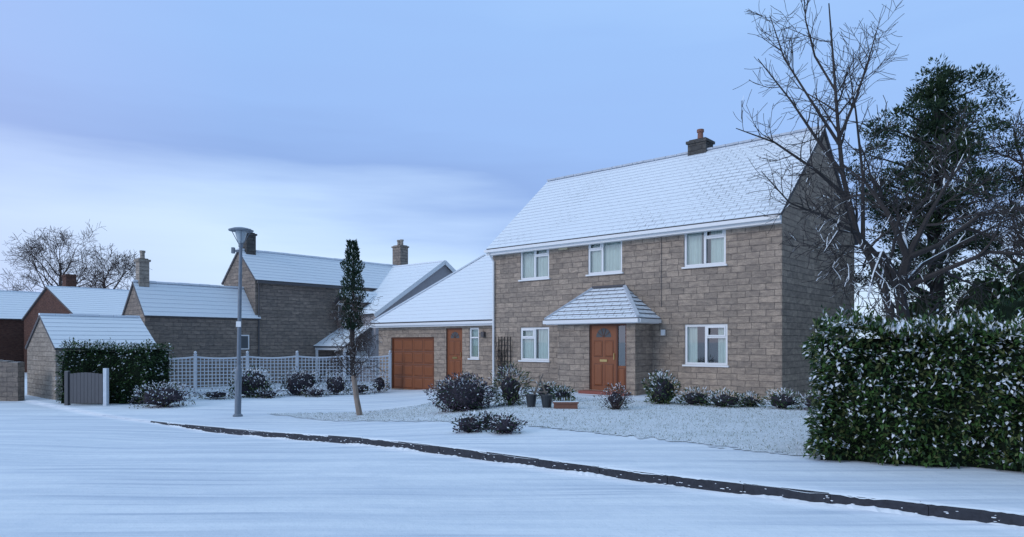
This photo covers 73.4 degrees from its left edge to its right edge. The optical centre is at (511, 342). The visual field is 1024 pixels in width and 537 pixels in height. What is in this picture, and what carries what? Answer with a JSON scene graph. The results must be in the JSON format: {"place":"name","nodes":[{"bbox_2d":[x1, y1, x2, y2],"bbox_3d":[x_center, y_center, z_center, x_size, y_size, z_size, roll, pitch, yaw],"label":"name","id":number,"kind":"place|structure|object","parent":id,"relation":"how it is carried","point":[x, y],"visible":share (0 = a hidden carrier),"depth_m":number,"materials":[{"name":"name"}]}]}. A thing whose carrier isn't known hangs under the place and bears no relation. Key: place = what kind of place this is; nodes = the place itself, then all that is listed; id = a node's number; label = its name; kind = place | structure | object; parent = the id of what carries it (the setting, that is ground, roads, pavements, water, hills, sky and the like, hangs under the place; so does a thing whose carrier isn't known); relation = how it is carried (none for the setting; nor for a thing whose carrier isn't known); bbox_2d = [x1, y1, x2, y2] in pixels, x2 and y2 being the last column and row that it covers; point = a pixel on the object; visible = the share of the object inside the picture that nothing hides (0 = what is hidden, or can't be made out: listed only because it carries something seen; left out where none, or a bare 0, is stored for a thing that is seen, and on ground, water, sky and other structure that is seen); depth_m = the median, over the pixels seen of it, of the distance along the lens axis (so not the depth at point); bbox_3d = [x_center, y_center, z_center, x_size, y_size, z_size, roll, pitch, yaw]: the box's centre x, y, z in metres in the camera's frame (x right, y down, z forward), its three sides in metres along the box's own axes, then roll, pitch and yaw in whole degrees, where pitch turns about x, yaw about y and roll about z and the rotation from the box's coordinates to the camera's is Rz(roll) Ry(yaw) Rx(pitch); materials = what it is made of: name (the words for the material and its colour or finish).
{"place":"outdoors","nodes":[
{"label":"outdoors","id":0,"kind":"place"},
{"bbox_2d":[358,260,452,315],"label":"cross wing roof","id":1,"kind":"structure","parent":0,"point":[398,280],"depth_m":38.13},
{"bbox_2d":[0,372,1023,536],"bbox_3d":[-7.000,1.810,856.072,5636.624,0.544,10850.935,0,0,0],"label":"snowy ground","id":2,"kind":"structure","parent":0,"point":[94,470],"depth_m":7.95,"materials":[{"name":"white snow"}]},
{"bbox_2d":[0,360,24,400],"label":"stone boundary wall","id":3,"kind":"structure","parent":2,"relation":"on","point":[12,380],"depth_m":24.14,"materials":[{"name":"beige stone"}]},
{"bbox_2d":[0,290,40,361],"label":"cottage","id":4,"kind":"structure","parent":2,"relation":"on","point":[15,306],"depth_m":47.91,"materials":[{"name":"red brick"}]},
{"bbox_2d":[24,289,70,372],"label":"walls","id":5,"kind":"structure","parent":2,"relation":"on","point":[48,301],"depth_m":44.31,"materials":[{"name":"red brick"}]},
{"bbox_2d":[21,285,128,320],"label":"roof","id":6,"kind":"structure","parent":5,"relation":"on","point":[84,300],"depth_m":43.22,"materials":[{"name":"tile"}]},
{"bbox_2d":[61,274,77,286],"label":"chimney","id":7,"kind":"object","parent":6,"relation":"on","point":[69,280],"visible":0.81,"depth_m":45.02,"materials":[{"name":"red brick"}]},
{"bbox_2d":[0,220,108,291],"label":"bare tree","id":8,"kind":"object","parent":2,"relation":"on","point":[32,247],"visible":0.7,"depth_m":59.98,"materials":[{"name":"brown plant"}]},
{"bbox_2d":[64,368,108,405],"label":"wooden gate","id":9,"kind":"structure","parent":2,"relation":"on","point":[84,387],"depth_m":22.22,"materials":[{"name":"grey wood"}]},
{"bbox_2d":[25,313,155,399],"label":"stone outbuilding","id":10,"kind":"structure","parent":2,"relation":"on","point":[50,332],"depth_m":25.84,"materials":[{"name":"stone"}]},
{"bbox_2d":[78,242,151,289],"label":"bare tree","id":11,"kind":"object","parent":2,"relation":"on","point":[115,263],"visible":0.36,"depth_m":56.70,"materials":[{"name":"brown plant"}]},
{"bbox_2d":[54,337,176,403],"bbox_3d":[-13.534,0.937,23.509,3.498,2.259,1.814,0,0,5],"label":"dark hedge","id":12,"kind":"object","parent":2,"relation":"on","point":[130,366],"visible":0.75,"depth_m":22.95,"materials":[{"name":"green plant"}]},
{"bbox_2d":[128,379,195,408],"bbox_3d":[-11.030,1.657,21.934,1.958,0.947,1.927,0,0,0],"label":"snowy bush","id":13,"kind":"object","parent":2,"relation":"on","point":[164,396],"visible":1,"depth_m":21.60,"materials":[{"name":"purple plant"}]},
{"bbox_2d":[122,250,260,388],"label":"stone cottage","id":14,"kind":"structure","parent":2,"relation":"on","point":[185,319],"depth_m":31.23,"materials":[{"name":"stone"}]},
{"bbox_2d":[241,335,248,349],"bbox_3d":[-12.757,0.000,32.738,0.040,0.700,0.500,0,0,41],"label":"small window","id":15,"kind":"structure","parent":14,"relation":"in","point":[244,338],"depth_m":32.74,"materials":[{"name":"white plastic"}]},
{"bbox_2d":[228,227,253,416],"bbox_3d":[-7.455,-0.536,18.800,0.660,5.240,0.660,1,0,0],"label":"street lamp","id":16,"kind":"object","parent":2,"relation":"on","point":[241,233],"visible":0.97,"depth_m":18.75,"materials":[{"name":"grey metal"}]},
{"bbox_2d":[226,364,276,397],"bbox_3d":[-9.760,1.484,26.039,1.779,1.332,1.712,0,0,0],"label":"snowy bush","id":17,"kind":"object","parent":2,"relation":"on","point":[252,381],"visible":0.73,"depth_m":25.65,"materials":[{"name":"green plant"}]},
{"bbox_2d":[169,350,391,394],"bbox_3d":[-9.650,1.245,27.700,9.588,1.810,0.130,0,0,-20],"label":"trellis fence","id":18,"kind":"object","parent":2,"relation":"on","point":[195,367],"visible":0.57,"depth_m":27.62,"materials":[{"name":"white wood"}]},
{"bbox_2d":[171,370,390,399],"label":"drive border plants","id":19,"kind":"object","parent":2,"relation":"on","point":[379,384],"visible":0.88,"depth_m":25.63,"materials":[{"name":"green plant"}]},
{"bbox_2d":[224,253,374,382],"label":"walls","id":20,"kind":"structure","parent":2,"relation":"on","point":[293,320],"depth_m":34.66,"materials":[{"name":"stone"}]},
{"bbox_2d":[221,248,396,289],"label":"roof","id":21,"kind":"structure","parent":20,"relation":"on","point":[282,267],"depth_m":35.98,"materials":[{"name":"tile"}]},
{"bbox_2d":[243,233,256,254],"bbox_3d":[-13.276,-4.875,34.629,0.650,1.650,0.600,0,0,41],"label":"chimney","id":22,"kind":"object","parent":21,"relation":"on","point":[249,245],"visible":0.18,"depth_m":34.42,"materials":[{"name":"brick"}]},
{"bbox_2d":[279,366,324,395],"bbox_3d":[-8.114,1.497,26.612,1.776,1.203,2.063,0,0,0],"label":"snowy bush","id":23,"kind":"object","parent":2,"relation":"on","point":[300,381],"visible":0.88,"depth_m":26.29,"materials":[{"name":"green plant"}]},
{"bbox_2d":[320,370,351,394],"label":"snowy bush","id":24,"kind":"object","parent":2,"relation":"on","point":[337,384],"visible":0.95,"depth_m":26.81,"materials":[{"name":"green plant"}]},
{"bbox_2d":[314,290,376,381],"bbox_3d":[-8.199,-0.100,36.032,2.800,5.300,3.407,0,0,41],"label":"dormer and porch","id":25,"kind":"object","parent":2,"relation":"on","point":[328,344],"visible":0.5,"depth_m":35.63,"materials":[{"name":"stone"}]},
{"bbox_2d":[323,239,389,414],"bbox_3d":[-4.307,-0.394,19.005,1.876,4.969,1.831,0,0,0],"label":"columnar tree","id":26,"kind":"object","parent":2,"relation":"on","point":[352,319],"visible":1,"depth_m":18.88,"materials":[{"name":"green plant"}]},
{"bbox_2d":[257,260,455,371],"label":"bargeboards","id":27,"kind":"object","parent":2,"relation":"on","point":[410,288],"visible":0.7,"depth_m":35.47,"materials":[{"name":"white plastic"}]},
{"bbox_2d":[342,265,451,381],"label":"cross wing walls","id":28,"kind":"structure","parent":2,"relation":"on","point":[442,272],"depth_m":35.94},
{"bbox_2d":[391,239,408,264],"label":"chimney","id":29,"kind":"object","parent":28,"relation":"on","point":[400,253],"visible":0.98,"depth_m":41.78,"materials":[{"name":"brick"}]},
{"bbox_2d":[370,254,492,389],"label":"garage wing","id":30,"kind":"structure","parent":2,"relation":"on","point":[441,329],"depth_m":28.64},
{"bbox_2d":[392,337,433,389],"bbox_3d":[-4.182,0.900,29.217,2.760,2.220,0.080,0,0,41],"label":"garage door","id":31,"kind":"structure","parent":30,"relation":"in","point":[412,357],"depth_m":29.21,"materials":[{"name":"wood"}]},
{"bbox_2d":[447,328,461,379],"bbox_3d":[-2.268,0.480,27.524,0.930,2.080,0.090,0,0,41],"label":"side door","id":32,"kind":"structure","parent":30,"relation":"in","point":[454,335],"depth_m":27.53,"materials":[{"name":"brown wood"}]},
{"bbox_2d":[467,328,479,359],"bbox_3d":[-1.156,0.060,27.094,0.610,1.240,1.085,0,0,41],"label":"slit window","id":33,"kind":"structure","parent":30,"relation":"in","point":[474,332],"depth_m":26.89,"materials":[{"name":"white plastic"}]},
{"bbox_2d":[450,410,527,433],"bbox_3d":[-0.375,1.398,11.957,1.273,0.465,1.088,0,0,45],"label":"lawn shrub","id":34,"kind":"object","parent":2,"relation":"on","point":[489,421],"visible":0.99,"depth_m":11.87,"materials":[{"name":"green plant"}]},
{"bbox_2d":[494,336,512,387],"bbox_3d":[-0.303,0.653,24.550,0.878,1.993,0.124,0,0,41],"label":"climbing plant trellis","id":35,"kind":"object","parent":2,"relation":"on","point":[501,350],"visible":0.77,"depth_m":24.59,"materials":[{"name":"brown plant"}]},
{"bbox_2d":[150,420,1023,527],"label":"kerb","id":36,"kind":"structure","parent":2,"relation":"on","point":[919,508],"depth_m":7.83,"materials":[{"name":"concrete"}]},
{"bbox_2d":[543,284,661,396],"bbox_3d":[2.602,0.230,21.014,3.509,4.040,1.754,0,0,41],"label":"porch","id":37,"kind":"object","parent":2,"relation":"on","point":[604,335],"visible":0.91,"depth_m":20.74,"materials":[{"name":"stone"}]},
{"bbox_2d":[590,323,625,390],"bbox_3d":[2.899,0.450,20.618,1.320,2.000,0.090,0,0,41],"label":"front door","id":38,"kind":"structure","parent":37,"relation":"in","point":[607,341],"depth_m":20.60,"materials":[{"name":"brown wood"}]},
{"bbox_2d":[493,136,853,399],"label":"walls","id":39,"kind":"structure","parent":2,"relation":"on","point":[760,299],"depth_m":19.93,"materials":[{"name":"stone"}]},
{"bbox_2d":[518,327,549,361],"bbox_3d":[0.793,0.085,23.724,1.380,1.190,0.175,0,0,41],"label":"downstairs left window","id":40,"kind":"structure","parent":39,"relation":"in","point":[534,337],"depth_m":23.75,"materials":[{"name":"white plastic"}]},
{"bbox_2d":[518,327,549,361],"bbox_3d":[0.793,0.085,23.724,1.380,1.190,0.175,0,0,41],"label":"downstairs left window frame","id":41,"kind":"structure","parent":40,"relation":"in","point":[534,329],"depth_m":23.75,"materials":[{"name":"white plastic"}]},
{"bbox_2d":[518,250,549,281],"bbox_3d":[0.793,-2.730,23.724,1.380,1.200,0.175,0,0,41],"label":"upstairs left window","id":42,"kind":"structure","parent":39,"relation":"in","point":[536,255],"depth_m":23.74,"materials":[{"name":"white plastic"}]},
{"bbox_2d":[518,250,549,281],"bbox_3d":[0.793,-2.730,23.724,1.380,1.200,0.175,0,0,41],"label":"upstairs left window frame","id":43,"kind":"structure","parent":42,"relation":"in","point":[536,255],"depth_m":23.74,"materials":[{"name":"white plastic"}]},
{"bbox_2d":[537,329,538,358],"bbox_3d":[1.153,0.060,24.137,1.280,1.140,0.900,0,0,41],"label":"window pane","id":44,"kind":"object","parent":39,"relation":"attached to","point":[538,343],"visible":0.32,"depth_m":24.89,"materials":[{"name":"clear glass"}]},
{"bbox_2d":[524,329,547,358],"bbox_3d":[0.867,0.055,23.809,1.280,1.110,0.041,0,0,41],"label":"downstairs left window curtain","id":45,"kind":"object","parent":44,"relation":"hanging from","point":[529,346],"visible":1,"depth_m":23.73,"materials":[{"name":"white fabric"}]},
{"bbox_2d":[586,242,622,275],"bbox_3d":[2.958,-2.730,21.832,1.390,1.200,0.175,0,0,41],"label":"upstairs middle window","id":46,"kind":"structure","parent":39,"relation":"in","point":[590,250],"depth_m":21.93,"materials":[{"name":"white plastic"}]},
{"bbox_2d":[586,242,622,275],"bbox_3d":[2.958,-2.730,21.833,1.390,1.200,0.175,0,0,41],"label":"upstairs middle window frame","id":47,"kind":"structure","parent":46,"relation":"in","point":[590,249],"depth_m":21.94,"materials":[{"name":"white plastic"}]},
{"bbox_2d":[484,215,781,387],"bbox_3d":[3.087,-0.825,21.434,10.550,5.050,0.375,0,0,41],"label":"gutter and downpipe","id":48,"kind":"object","parent":39,"relation":"attached to","point":[700,228],"visible":0.93,"depth_m":20.90,"materials":[{"name":"white plastic"}]},
{"bbox_2d":[486,125,858,249],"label":"roof","id":49,"kind":"structure","parent":39,"relation":"on","point":[714,184],"depth_m":22.00,"materials":[{"name":"tile"}]},
{"bbox_2d":[686,129,714,155],"bbox_3d":[6.412,-6.490,23.392,0.760,1.480,0.650,0,0,41],"label":"chimney","id":50,"kind":"object","parent":49,"relation":"on","point":[700,144],"visible":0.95,"depth_m":23.19,"materials":[{"name":"brick"}]},
{"bbox_2d":[681,230,727,268],"bbox_3d":[5.503,-2.730,19.608,1.370,1.200,0.175,0,0,41],"label":"upstairs right window","id":51,"kind":"structure","parent":39,"relation":"in","point":[705,264],"depth_m":19.60,"materials":[{"name":"white plastic"}]},
{"bbox_2d":[681,230,727,268],"bbox_3d":[5.503,-2.730,19.608,1.370,1.200,0.175,0,0,41],"label":"upstairs right window frame","id":52,"kind":"structure","parent":51,"relation":"in","point":[723,235],"depth_m":19.60,"materials":[{"name":"white plastic"}]},
{"bbox_2d":[682,324,728,366],"bbox_3d":[5.529,0.095,19.585,1.400,1.210,0.175,0,0,41],"label":"downstairs right window","id":53,"kind":"structure","parent":39,"relation":"in","point":[706,363],"depth_m":19.58,"materials":[{"name":"white plastic"}]},
{"bbox_2d":[682,324,728,366],"bbox_3d":[5.529,0.095,19.585,1.400,1.210,0.175,0,0,41],"label":"downstairs right window frame","id":54,"kind":"structure","parent":53,"relation":"in","point":[695,364],"depth_m":19.58,"materials":[{"name":"white plastic"}]},
{"bbox_2d":[702,232,710,263],"bbox_3d":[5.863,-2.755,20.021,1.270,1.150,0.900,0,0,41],"label":"window pane","id":55,"kind":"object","parent":39,"relation":"attached to","point":[708,249],"visible":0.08,"depth_m":20.62,"materials":[{"name":"clear glass"}]},
{"bbox_2d":[688,230,723,264],"bbox_3d":[5.577,-2.760,19.693,1.270,1.120,0.041,0,0,41],"label":"upstairs right window curtain","id":56,"kind":"object","parent":55,"relation":"hanging from","point":[695,248],"visible":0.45,"depth_m":19.81,"materials":[{"name":"white fabric"}]},
{"bbox_2d":[698,327,717,362],"bbox_3d":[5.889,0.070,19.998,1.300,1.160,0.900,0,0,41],"label":"window pane","id":57,"kind":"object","parent":39,"relation":"attached to","point":[712,350],"visible":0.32,"depth_m":20.57,"materials":[{"name":"clear glass"}]},
{"bbox_2d":[689,327,725,362],"bbox_3d":[5.602,0.065,19.669,1.300,1.130,0.037,0,0,41],"label":"downstairs right window curtain","id":58,"kind":"object","parent":57,"relation":"attached to","point":[693,344],"visible":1,"depth_m":19.89,"materials":[{"name":"white fabric"}]},
{"bbox_3d":[1.153,-2.755,24.137,1.280,1.150,0.900,0,0,41],"label":"upstairs left window","id":59,"kind":"object","parent":39,"relation":"attached to","visible":0},
{"bbox_2d":[524,250,547,277],"bbox_3d":[0.867,-2.760,23.809,1.280,1.120,0.041,0,0,41],"label":"upstairs left window curtain","id":60,"kind":"object","parent":59,"relation":"attached to","point":[529,265],"visible":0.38,"depth_m":23.90,"materials":[{"name":"white fabric"}]},
{"bbox_2d":[778,95,1023,337],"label":"apple tree","id":61,"kind":"object","parent":2,"relation":"on","point":[900,281],"visible":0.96,"depth_m":12.36,"materials":[{"name":"brown plant"}]},
{"bbox_2d":[799,303,1023,472],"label":"laurel hedge","id":62,"kind":"object","parent":2,"relation":"on","point":[939,396],"visible":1,"depth_m":8.67,"materials":[{"name":"green plant"}]},
{"bbox_2d":[840,52,1023,315],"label":"pine tree","id":63,"kind":"object","parent":2,"relation":"on","point":[936,99],"visible":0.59,"depth_m":23.64,"materials":[{"name":"green plant"}]},
{"bbox_2d":[841,224,1023,338],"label":"background shrubbery","id":64,"kind":"object","parent":2,"relation":"on","point":[1010,296],"visible":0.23,"depth_m":19.14,"materials":[{"name":"green plant"}]},
{"bbox_2d":[948,102,1023,285],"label":"bare tree","id":65,"kind":"object","parent":2,"relation":"on","point":[1016,160],"visible":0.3,"depth_m":24.21,"materials":[{"name":"brown plant"}]},
{"bbox_2d":[0,0,1023,338],"label":"sky","id":66,"kind":"structure","parent":0,"point":[310,127],"materials":[{"name":"blue"}]},
{"bbox_2d":[270,394,820,455],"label":"lawn","id":67,"kind":"structure","parent":0,"point":[760,429],"depth_m":13.83,"materials":[{"name":"white plant"}]},
{"bbox_2d":[422,371,494,411],"bbox_3d":[-1.137,1.222,16.882,1.764,1.078,1.642,0,0,-36],"label":"garden shrub","id":68,"kind":"object","parent":67,"relation":"on","point":[462,393],"visible":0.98,"depth_m":16.54,"materials":[{"name":"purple plant"}]},
{"bbox_2d":[486,359,534,406],"bbox_3d":[-0.032,1.059,17.162,1.244,1.304,1.373,0,0,0],"label":"spiky shrub","id":69,"kind":"object","parent":67,"relation":"on","point":[510,386],"visible":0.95,"depth_m":17.07,"materials":[{"name":"green plant"}]},
{"bbox_2d":[525,394,536,406],"bbox_3d":[0.460,1.409,16.400,0.286,0.330,0.286,0,0,0],"label":"plant pot","id":70,"kind":"object","parent":67,"relation":"on","point":[531,400],"visible":0.95,"depth_m":16.31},
{"bbox_2d":[532,374,547,393],"bbox_3d":[0.677,1.181,17.372,0.555,0.765,0.296,0,0,-11],"label":"wooden plant support","id":71,"kind":"object","parent":67,"relation":"on","point":[539,382],"visible":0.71,"depth_m":17.37,"materials":[{"name":"brown wood"}]},
{"bbox_2d":[540,394,552,407],"bbox_3d":[0.820,1.404,16.200,0.308,0.330,0.308,0,0,0],"label":"plant pot","id":72,"kind":"object","parent":67,"relation":"on","point":[546,399],"visible":0.91,"depth_m":16.10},
{"bbox_2d":[553,397,578,408],"bbox_3d":[1.250,1.423,16.007,0.590,0.319,0.313,0,0,0],"label":"terracotta trough","id":73,"kind":"object","parent":67,"relation":"on","point":[571,404],"visible":0.97,"depth_m":15.90,"materials":[{"name":"orange ceramic"}]},
{"bbox_2d":[594,383,634,408],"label":"twiggy shrub","id":74,"kind":"object","parent":67,"relation":"on","point":[615,399],"visible":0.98,"depth_m":15.81,"materials":[{"name":"brown plant"}]},
{"bbox_2d":[642,369,681,403],"bbox_3d":[3.780,1.124,17.155,1.089,0.999,1.069,0,0,0],"label":"evergreen shrub","id":75,"kind":"object","parent":67,"relation":"on","point":[662,390],"visible":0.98,"depth_m":17.02,"materials":[{"name":"green plant"}]},
{"bbox_2d":[531,380,820,410],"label":"border plants","id":76,"kind":"object","parent":67,"relation":"on","point":[779,400],"visible":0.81,"depth_m":16.38,"materials":[{"name":"green plant"}]},
{"bbox_2d":[733,0,906,337],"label":"bare tree","id":77,"kind":"object","parent":67,"relation":"on","point":[838,141],"visible":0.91,"depth_m":14.08,"materials":[{"name":"brown plant"}]},
{"bbox_2d":[592,242,620,271],"bbox_3d":[3.032,-2.760,21.918,1.290,1.120,0.041,0,0,41],"label":"upstairs middle window curtain","id":78,"kind":"object","parent":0,"point":[613,256],"visible":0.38,"depth_m":21.87,"materials":[{"name":"white fabric"}]}
]}

